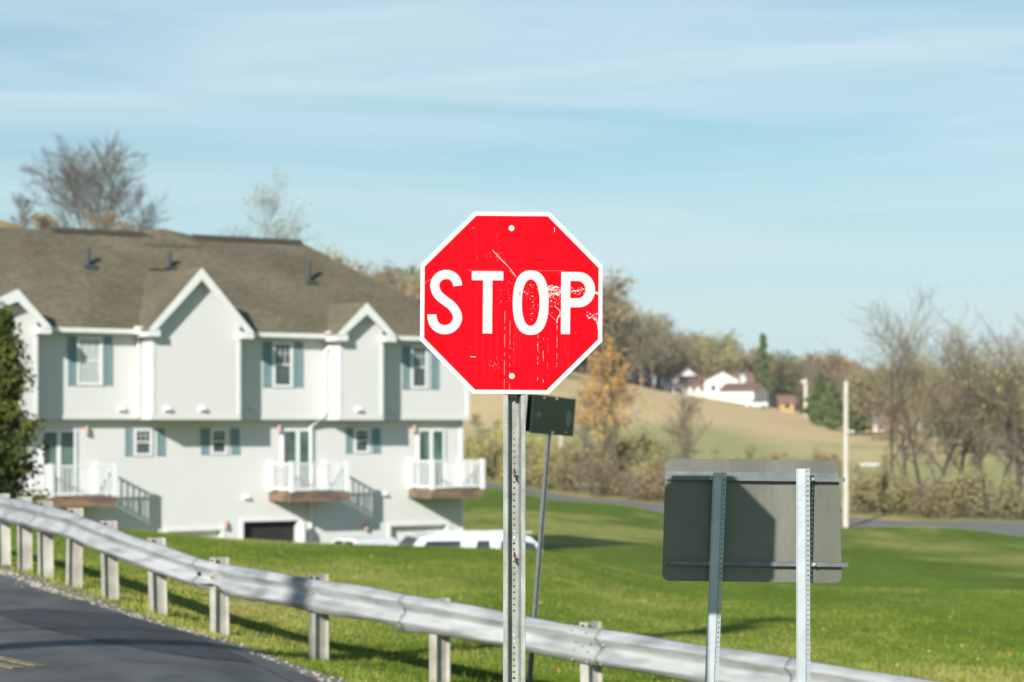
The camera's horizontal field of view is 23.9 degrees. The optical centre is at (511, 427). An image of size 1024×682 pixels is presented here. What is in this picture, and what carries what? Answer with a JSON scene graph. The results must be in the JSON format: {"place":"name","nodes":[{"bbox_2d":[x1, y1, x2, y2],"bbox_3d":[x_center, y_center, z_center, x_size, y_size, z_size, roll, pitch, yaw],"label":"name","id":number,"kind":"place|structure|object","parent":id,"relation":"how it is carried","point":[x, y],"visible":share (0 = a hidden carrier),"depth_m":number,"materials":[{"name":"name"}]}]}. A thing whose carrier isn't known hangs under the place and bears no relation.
{"place":"outdoors","nodes":[
{"label":"outdoors","id":0,"kind":"place"},
{"bbox_2d":[0,574,319,681],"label":"road","id":1,"kind":"structure","parent":0,"point":[63,657],"depth_m":18.83,"materials":[{"name":"grey asphalt"}]},
{"bbox_2d":[0,656,44,665],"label":"road marking","id":2,"kind":"object","parent":1,"relation":"on","point":[17,661],"visible":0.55,"depth_m":17.23,"materials":[{"name":"yellow paint"}]},
{"bbox_2d":[0,609,291,681],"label":"asphalt patch","id":3,"kind":"object","parent":1,"relation":"on","point":[117,628],"visible":1,"depth_m":21.32,"materials":[{"name":"grey asphalt"}]},
{"bbox_2d":[0,220,1023,681],"bbox_3d":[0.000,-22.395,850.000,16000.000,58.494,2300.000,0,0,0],"label":"ground","id":4,"kind":"structure","parent":0,"point":[628,538],"depth_m":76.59,"materials":[{"name":"green plant"}]},
{"bbox_2d":[0,300,55,503],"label":"evergreen tree","id":5,"kind":"object","parent":4,"relation":"on","point":[13,455],"visible":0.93,"depth_m":55.82,"materials":[{"name":"green plant"}]},
{"bbox_2d":[10,193,51,228],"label":"bare tree","id":6,"kind":"object","parent":4,"relation":"on","point":[23,220],"visible":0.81,"depth_m":219.78,"materials":[{"name":"grey plant"}]},
{"bbox_2d":[29,210,65,229],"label":"tree","id":7,"kind":"object","parent":4,"relation":"on","point":[43,221],"visible":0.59,"depth_m":204.59,"materials":[{"name":"brown plant"}]},
{"bbox_2d":[18,126,154,231],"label":"bare tree","id":8,"kind":"object","parent":4,"relation":"on","point":[75,193],"visible":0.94,"depth_m":223.22,"materials":[{"name":"brown plant"}]},
{"bbox_2d":[80,207,152,231],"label":"tree","id":9,"kind":"object","parent":4,"relation":"on","point":[114,219],"visible":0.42,"depth_m":204.85,"materials":[{"name":"brown plant"}]},
{"bbox_2d":[112,182,172,231],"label":"bare tree","id":10,"kind":"object","parent":4,"relation":"on","point":[150,227],"visible":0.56,"depth_m":230.48,"materials":[{"name":"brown plant"}]},
{"bbox_2d":[0,565,348,681],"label":"gravel shoulder","id":11,"kind":"object","parent":4,"relation":"on","point":[248,649],"visible":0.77,"depth_m":24.68},
{"bbox_2d":[0,569,342,681],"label":"stones","id":12,"kind":"object","parent":11,"relation":"on","point":[56,590],"visible":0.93,"depth_m":24.64,"materials":[{"name":"grey gravel"}]},
{"bbox_2d":[0,227,485,543],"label":"townhouse","id":13,"kind":"structure","parent":4,"relation":"on","point":[237,387],"depth_m":77.52,"materials":[{"name":"white paint"}]},
{"bbox_2d":[41,430,76,495],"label":"sliding door","id":14,"kind":"structure","parent":13,"relation":"in","point":[65,451],"depth_m":73.83,"materials":[{"name":"white glass"}]},
{"bbox_2d":[77,336,102,385],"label":"window","id":15,"kind":"structure","parent":13,"relation":"in","point":[89,349],"depth_m":73.97,"materials":[{"name":"white glass"}]},
{"bbox_2d":[133,428,152,455],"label":"window","id":16,"kind":"structure","parent":13,"relation":"in","point":[142,437],"depth_m":75.39,"materials":[{"name":"white plastic"}]},
{"bbox_2d":[168,530,216,537],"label":"garage door","id":17,"kind":"structure","parent":13,"relation":"in","point":[210,533],"depth_m":76.86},
{"bbox_2d":[210,428,227,454],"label":"window","id":18,"kind":"structure","parent":13,"relation":"in","point":[218,436],"depth_m":76.92,"materials":[{"name":"white plastic"}]},
{"bbox_2d":[272,342,292,386],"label":"window","id":19,"kind":"structure","parent":13,"relation":"in","point":[282,352],"depth_m":77.84,"materials":[{"name":"grey glass"}]},
{"bbox_2d":[281,429,313,490],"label":"sliding door","id":20,"kind":"structure","parent":13,"relation":"in","point":[294,442],"depth_m":78.53,"materials":[{"name":"white glass"}]},
{"bbox_2d":[354,428,369,452],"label":"window","id":21,"kind":"structure","parent":13,"relation":"in","point":[361,436],"depth_m":79.96,"materials":[{"name":"white plastic"}]},
{"bbox_2d":[391,525,441,542],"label":"garage door","id":22,"kind":"structure","parent":13,"relation":"in","point":[399,533],"depth_m":81.34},
{"bbox_2d":[411,346,427,388],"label":"window","id":23,"kind":"structure","parent":13,"relation":"in","point":[419,354],"depth_m":80.85,"materials":[{"name":"grey glass"}]},
{"bbox_2d":[417,429,444,488],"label":"sliding door","id":24,"kind":"structure","parent":13,"relation":"in","point":[430,442],"depth_m":81.50,"materials":[{"name":"white glass"}]},
{"bbox_2d":[234,168,321,246],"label":"tree","id":25,"kind":"object","parent":4,"relation":"on","point":[277,226],"visible":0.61,"depth_m":248.67,"materials":[{"name":"grey plant"}]},
{"bbox_2d":[297,521,305,542],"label":"bollard","id":26,"kind":"object","parent":4,"relation":"on","point":[301,531],"visible":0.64,"depth_m":78.01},
{"bbox_2d":[332,537,398,545],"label":"parked sedan","id":27,"kind":"object","parent":4,"relation":"on","point":[387,541],"visible":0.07,"depth_m":76.28,"materials":[{"name":"white paint"}]},
{"bbox_2d":[317,241,419,302],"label":"ridge woods","id":28,"kind":"object","parent":4,"relation":"on","point":[405,285],"visible":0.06,"depth_m":424.56,"materials":[{"name":"brown plant"}]},
{"bbox_2d":[397,530,542,551],"bbox_3d":[-1.285,3.753,65.465,4.350,1.926,2.180,0,0,-14],"label":"parked suv","id":29,"kind":"object","parent":4,"relation":"on","point":[485,539],"visible":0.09,"depth_m":64.72,"materials":[{"name":"white paint"}]},
{"bbox_2d":[0,494,939,681],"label":"guardrail","id":30,"kind":"object","parent":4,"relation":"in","point":[593,648],"visible":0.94,"depth_m":22.46,"materials":[{"name":"metal"}]},
{"bbox_2d":[463,435,493,477],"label":"bush","id":31,"kind":"object","parent":4,"relation":"on","point":[466,455],"visible":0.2,"depth_m":247.90,"materials":[{"name":"green plant"}]},
{"bbox_2d":[463,428,498,465],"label":"bush","id":32,"kind":"object","parent":4,"relation":"on","point":[476,437],"visible":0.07,"depth_m":255.38,"materials":[{"name":"green plant"}]},
{"bbox_2d":[467,434,502,480],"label":"bush","id":33,"kind":"object","parent":4,"relation":"on","point":[491,450],"visible":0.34,"depth_m":243.39,"materials":[{"name":"green plant"}]},
{"bbox_2d":[463,415,514,478],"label":"bush","id":34,"kind":"object","parent":4,"relation":"on","point":[497,438],"visible":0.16,"depth_m":247.73,"materials":[{"name":"green plant"}]},
{"bbox_2d":[420,211,602,681],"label":"stop sign","id":35,"kind":"object","parent":4,"relation":"on","point":[511,306],"visible":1,"depth_m":10.00,"materials":[{"name":"red metal"}]},
{"bbox_2d":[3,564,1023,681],"bbox_3d":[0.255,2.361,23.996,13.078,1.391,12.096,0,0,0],"label":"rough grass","id":36,"kind":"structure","parent":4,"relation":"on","point":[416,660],"depth_m":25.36,"materials":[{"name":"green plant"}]},
{"bbox_2d":[513,445,560,488],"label":"bush","id":37,"kind":"object","parent":4,"relation":"on","point":[534,457],"visible":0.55,"depth_m":226.70,"materials":[{"name":"green plant"}]},
{"bbox_2d":[526,432,565,458],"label":"bush","id":38,"kind":"object","parent":4,"relation":"on","point":[533,442],"visible":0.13,"depth_m":234.47,"materials":[{"name":"yellow plant"}]},
{"bbox_2d":[526,435,574,488],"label":"bush","id":39,"kind":"object","parent":4,"relation":"on","point":[542,460],"visible":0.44,"depth_m":226.67,"materials":[{"name":"green plant"}]},
{"bbox_2d":[526,394,575,681],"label":"street sign","id":40,"kind":"object","parent":4,"relation":"on","point":[548,416],"visible":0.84,"depth_m":22.32,"materials":[{"name":"metal"}]},
{"bbox_2d":[537,437,584,489],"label":"bush","id":41,"kind":"object","parent":4,"relation":"on","point":[560,452],"visible":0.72,"depth_m":223.78,"materials":[{"name":"green plant"}]},
{"bbox_2d":[554,460,590,491],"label":"bush","id":42,"kind":"object","parent":4,"relation":"on","point":[564,485],"visible":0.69,"depth_m":222.38,"materials":[{"name":"brown plant"}]},
{"bbox_2d":[564,464,597,495],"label":"bush","id":43,"kind":"object","parent":4,"relation":"on","point":[579,486],"visible":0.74,"depth_m":218.81,"materials":[{"name":"brown plant"}]},
{"bbox_2d":[572,396,602,479],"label":"young tree","id":44,"kind":"object","parent":4,"relation":"on","point":[585,442],"visible":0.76,"depth_m":221.50,"materials":[{"name":"brown plant"}]},
{"bbox_2d":[574,455,626,496],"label":"bush","id":45,"kind":"object","parent":4,"relation":"on","point":[597,479],"visible":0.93,"depth_m":215.07,"materials":[{"name":"brown plant"}]},
{"bbox_2d":[583,456,635,495],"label":"bush","id":46,"kind":"object","parent":4,"relation":"on","point":[603,468],"visible":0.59,"depth_m":216.28,"materials":[{"name":"brown plant"}]},
{"bbox_2d":[577,428,647,473],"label":"bush","id":47,"kind":"object","parent":4,"relation":"on","point":[606,452],"visible":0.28,"depth_m":220.86,"materials":[{"name":"brown plant"}]},
{"bbox_2d":[569,334,659,475],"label":"young tree","id":48,"kind":"object","parent":4,"relation":"on","point":[607,387],"visible":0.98,"depth_m":214.98,"materials":[{"name":"orange plant"}]},
{"bbox_2d":[599,465,634,496],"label":"bush","id":49,"kind":"object","parent":4,"relation":"on","point":[614,486],"visible":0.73,"depth_m":214.13,"materials":[{"name":"brown plant"}]},
{"bbox_2d":[613,468,642,498],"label":"bush","id":50,"kind":"object","parent":4,"relation":"on","point":[626,481],"visible":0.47,"depth_m":210.28,"materials":[{"name":"brown plant"}]},
{"bbox_2d":[599,422,674,490],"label":"bush","id":51,"kind":"object","parent":4,"relation":"on","point":[645,446],"visible":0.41,"depth_m":219.38,"materials":[{"name":"green plant"}]},
{"bbox_2d":[623,457,667,500],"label":"bush","id":52,"kind":"object","parent":4,"relation":"on","point":[643,483],"visible":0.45,"depth_m":205.09,"materials":[{"name":"brown plant"}]},
{"bbox_2d":[623,445,671,496],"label":"bush","id":53,"kind":"object","parent":4,"relation":"on","point":[649,461],"visible":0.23,"depth_m":213.89,"materials":[{"name":"brown plant"}]},
{"bbox_2d":[645,471,664,501],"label":"bush","id":54,"kind":"object","parent":4,"relation":"on","point":[660,489],"visible":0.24,"depth_m":202.07,"materials":[{"name":"brown plant"}]},
{"bbox_2d":[626,449,684,496],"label":"bush","id":55,"kind":"object","parent":4,"relation":"on","point":[655,459],"visible":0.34,"depth_m":214.68,"materials":[{"name":"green plant"}]},
{"bbox_2d":[663,383,681,393],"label":"farm porch","id":56,"kind":"object","parent":4,"relation":"on","point":[670,387],"visible":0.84,"depth_m":556.00,"materials":[{"name":"white wood"}]},
{"bbox_2d":[667,368,697,382],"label":"pale house","id":57,"kind":"structure","parent":4,"relation":"on","point":[687,372],"depth_m":605.00,"materials":[{"name":"white paint"}]},
{"bbox_2d":[654,381,716,464],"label":"young tree","id":58,"kind":"object","parent":4,"relation":"on","point":[681,427],"visible":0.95,"depth_m":204.39,"materials":[{"name":"brown plant"}]},
{"bbox_2d":[678,376,706,396],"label":"farmhouse wing","id":59,"kind":"structure","parent":4,"relation":"on","point":[691,382],"depth_m":580.97,"materials":[{"name":"white paint"}]},
{"bbox_2d":[683,388,729,400],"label":"picket fence","id":60,"kind":"object","parent":4,"relation":"on","point":[695,391],"visible":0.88,"depth_m":555.97,"materials":[{"name":"white wood"}]},
{"bbox_2d":[700,370,740,399],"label":"farmhouse","id":61,"kind":"object","parent":4,"relation":"on","point":[715,381],"visible":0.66,"depth_m":575.00,"materials":[{"name":"white wood"}]},
{"bbox_2d":[463,476,1023,522],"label":"verge","id":62,"kind":"structure","parent":4,"relation":"on","point":[884,518],"depth_m":171.87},
{"bbox_2d":[469,447,500,479],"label":"bush","id":63,"kind":"object","parent":62,"relation":"on","point":[487,469],"visible":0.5,"depth_m":245.78,"materials":[{"name":"green plant"}]},
{"bbox_2d":[613,470,658,499],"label":"bush","id":64,"kind":"object","parent":62,"relation":"on","point":[630,491],"visible":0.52,"depth_m":207.66,"materials":[{"name":"brown plant"}]},
{"bbox_2d":[732,373,754,382],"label":"farmhouse","id":65,"kind":"object","parent":4,"relation":"on","point":[749,377],"visible":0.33,"depth_m":602.03,"materials":[{"name":"brown"}]},
{"bbox_2d":[718,383,770,407],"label":"long garage","id":66,"kind":"structure","parent":4,"relation":"on","point":[743,393],"depth_m":561.34,"materials":[{"name":"white paint"}]},
{"bbox_2d":[467,412,1023,480],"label":"field scrub","id":67,"kind":"object","parent":4,"relation":"on","point":[777,456],"visible":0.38,"depth_m":286.71,"materials":[{"name":"brown plant"}]},
{"bbox_2d":[662,458,847,681],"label":"road sign","id":68,"kind":"object","parent":4,"relation":"on","point":[743,520],"visible":1,"depth_m":12.58,"materials":[{"name":"metal"}]},
{"bbox_2d":[745,400,767,407],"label":"white wagon","id":69,"kind":"object","parent":4,"relation":"on","point":[756,403],"visible":0.89,"depth_m":529.10,"materials":[{"name":"paint"}]},
{"bbox_2d":[753,333,774,400],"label":"evergreen tree","id":70,"kind":"object","parent":4,"relation":"on","point":[762,367],"visible":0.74,"depth_m":639.32,"materials":[{"name":"green plant"}]},
{"bbox_2d":[776,395,796,412],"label":"orange shed","id":71,"kind":"structure","parent":4,"relation":"on","point":[785,403],"depth_m":555.00,"materials":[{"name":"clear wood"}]},
{"bbox_2d":[572,265,1023,458],"bbox_3d":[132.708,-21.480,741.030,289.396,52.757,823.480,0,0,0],"label":"hill woods","id":72,"kind":"object","parent":4,"relation":"on","point":[651,346],"visible":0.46,"depth_m":599.91,"materials":[{"name":"brown plant"}]},
{"bbox_2d":[800,379,807,415],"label":"utility pole","id":73,"kind":"object","parent":4,"relation":"on","point":[804,382],"visible":0.77,"depth_m":544.59,"materials":[{"name":"beige wood"}]},
{"bbox_2d":[797,391,816,414],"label":"evergreen tree","id":74,"kind":"object","parent":4,"relation":"on","point":[806,410],"visible":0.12,"depth_m":479.29,"materials":[{"name":"green plant"}]},
{"bbox_2d":[807,371,828,425],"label":"evergreen tree","id":75,"kind":"object","parent":4,"relation":"on","point":[820,383],"visible":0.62,"depth_m":469.66,"materials":[{"name":"green plant"}]},
{"bbox_2d":[815,380,843,429],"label":"evergreen tree","id":76,"kind":"object","parent":4,"relation":"on","point":[829,399],"visible":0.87,"depth_m":449.25,"materials":[{"name":"green plant"}]},
{"bbox_2d":[843,381,854,526],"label":"utility pole","id":77,"kind":"object","parent":4,"relation":"on","point":[847,431],"visible":0.86,"depth_m":162.85,"materials":[{"name":"beige wood"}]},
{"bbox_2d":[833,375,873,434],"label":"evergreen tree","id":78,"kind":"object","parent":4,"relation":"on","point":[857,424],"visible":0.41,"depth_m":429.48,"materials":[{"name":"green plant"}]},
{"bbox_2d":[839,475,868,512],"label":"bush","id":79,"kind":"object","parent":4,"relation":"on","point":[850,485],"visible":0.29,"depth_m":179.59,"materials":[{"name":"brown plant"}]},
{"bbox_2d":[840,466,881,513],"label":"bush","id":80,"kind":"object","parent":4,"relation":"on","point":[859,498],"visible":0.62,"depth_m":176.75,"materials":[{"name":"brown plant"}]},
{"bbox_2d":[849,463,928,514],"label":"bush","id":81,"kind":"object","parent":4,"relation":"on","point":[887,503],"visible":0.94,"depth_m":174.06,"materials":[{"name":"brown plant"}]},
{"bbox_2d":[868,465,915,513],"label":"bush","id":82,"kind":"object","parent":4,"relation":"on","point":[891,482],"visible":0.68,"depth_m":174.37,"materials":[{"name":"brown plant"}]},
{"bbox_2d":[817,291,982,512],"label":"roadside tree","id":83,"kind":"object","parent":4,"relation":"on","point":[892,428],"visible":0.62,"depth_m":175.49,"materials":[{"name":"brown plant"}]},
{"bbox_2d":[866,316,941,507],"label":"roadside tree","id":84,"kind":"object","parent":4,"relation":"on","point":[903,447],"visible":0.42,"depth_m":184.75,"materials":[{"name":"brown plant"}]},
{"bbox_2d":[888,481,919,513],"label":"bush","id":85,"kind":"object","parent":4,"relation":"on","point":[906,501],"visible":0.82,"depth_m":173.71,"materials":[{"name":"brown plant"}]},
{"bbox_2d":[899,477,938,517],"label":"bush","id":86,"kind":"object","parent":4,"relation":"on","point":[917,494],"visible":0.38,"depth_m":171.72,"materials":[{"name":"brown plant"}]},
{"bbox_2d":[826,297,1023,515],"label":"roadside tree","id":87,"kind":"object","parent":4,"relation":"on","point":[914,453],"visible":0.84,"depth_m":171.32,"materials":[{"name":"brown plant"}]},
{"bbox_2d":[908,473,961,518],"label":"bush","id":88,"kind":"object","parent":4,"relation":"on","point":[925,500],"visible":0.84,"depth_m":168.74,"materials":[{"name":"brown plant"}]},
{"bbox_2d":[861,282,1023,495],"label":"roadside tree","id":89,"kind":"object","parent":4,"relation":"on","point":[921,418],"visible":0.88,"depth_m":170.18,"materials":[{"name":"brown plant"}]},
{"bbox_2d":[920,467,990,518],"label":"bush","id":90,"kind":"object","parent":4,"relation":"on","point":[960,493],"visible":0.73,"depth_m":167.70,"materials":[{"name":"brown plant"}]},
{"bbox_2d":[920,465,1000,518],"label":"bush","id":91,"kind":"object","parent":4,"relation":"on","point":[965,511],"visible":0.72,"depth_m":167.84,"materials":[{"name":"brown plant"}]},
{"bbox_2d":[906,329,1023,518],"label":"roadside tree","id":92,"kind":"object","parent":4,"relation":"on","point":[989,416],"visible":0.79,"depth_m":165.93,"materials":[{"name":"brown plant"}]},
{"bbox_2d":[914,320,1020,511],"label":"roadside tree","id":93,"kind":"object","parent":4,"relation":"on","point":[974,457],"visible":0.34,"depth_m":175.82,"materials":[{"name":"brown plant"}]},
{"bbox_2d":[918,320,1021,473],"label":"roadside tree","id":94,"kind":"object","parent":4,"relation":"on","point":[964,449],"visible":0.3,"depth_m":179.04,"materials":[{"name":"brown plant"}]},
{"bbox_2d":[936,462,1005,518],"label":"bush","id":95,"kind":"object","parent":4,"relation":"on","point":[966,480],"visible":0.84,"depth_m":166.85,"materials":[{"name":"brown plant"}]},
{"bbox_2d":[928,305,1023,514],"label":"roadside tree","id":96,"kind":"object","parent":4,"relation":"on","point":[1009,471],"visible":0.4,"depth_m":170.21,"materials":[{"name":"brown plant"}]},
{"bbox_2d":[958,487,998,518],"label":"bush","id":97,"kind":"object","parent":4,"relation":"on","point":[977,505],"visible":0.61,"depth_m":167.10,"materials":[{"name":"brown plant"}]},
{"bbox_2d":[937,344,1023,519],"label":"roadside tree","id":98,"kind":"object","parent":4,"relation":"on","point":[1018,466],"visible":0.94,"depth_m":162.82,"materials":[{"name":"brown plant"}]},
{"bbox_2d":[959,311,1023,459],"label":"roadside tree","id":99,"kind":"object","parent":4,"relation":"on","point":[989,434],"visible":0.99,"depth_m":160.82,"materials":[{"name":"brown plant"}]},
{"bbox_2d":[977,494,1005,518],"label":"bush","id":100,"kind":"object","parent":4,"relation":"on","point":[993,511],"visible":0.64,"depth_m":165.35,"materials":[{"name":"brown plant"}]},
{"bbox_2d":[960,340,1023,475],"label":"roadside tree","id":101,"kind":"object","parent":4,"relation":"on","point":[1022,473],"visible":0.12,"depth_m":177.91,"materials":[{"name":"brown plant"}]},
{"bbox_2d":[977,484,1017,519],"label":"bush","id":102,"kind":"object","parent":4,"relation":"on","point":[1001,495],"visible":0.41,"depth_m":164.70,"materials":[{"name":"brown plant"}]},
{"bbox_2d":[974,341,1023,442],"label":"roadside tree","id":103,"kind":"object","parent":4,"relation":"on","point":[1008,417],"visible":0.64,"depth_m":165.71,"materials":[{"name":"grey plant"}]},
{"bbox_2d":[989,470,1023,519],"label":"bush","id":104,"kind":"object","parent":4,"relation":"on","point":[1002,501],"visible":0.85,"depth_m":162.42,"materials":[{"name":"brown plant"}]},
{"bbox_2d":[1011,484,1023,520],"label":"bush","id":105,"kind":"object","parent":4,"relation":"on","point":[1021,508],"visible":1,"depth_m":159.89,"materials":[{"name":"brown plant"}]},
{"bbox_2d":[0,0,1023,400],"label":"sky","id":106,"kind":"structure","parent":0,"point":[770,168],"materials":[{"name":"blue"}]},
{"bbox_2d":[190,551,1009,675],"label":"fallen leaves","id":107,"kind":"object","parent":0,"point":[391,656],"visible":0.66,"depth_m":36.82,"materials":[{"name":"brown plant"}]},
{"bbox_2d":[463,478,1023,535],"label":"road","id":108,"kind":"structure","parent":0,"point":[1008,528],"depth_m":165.87,"materials":[{"name":"grey asphalt"}]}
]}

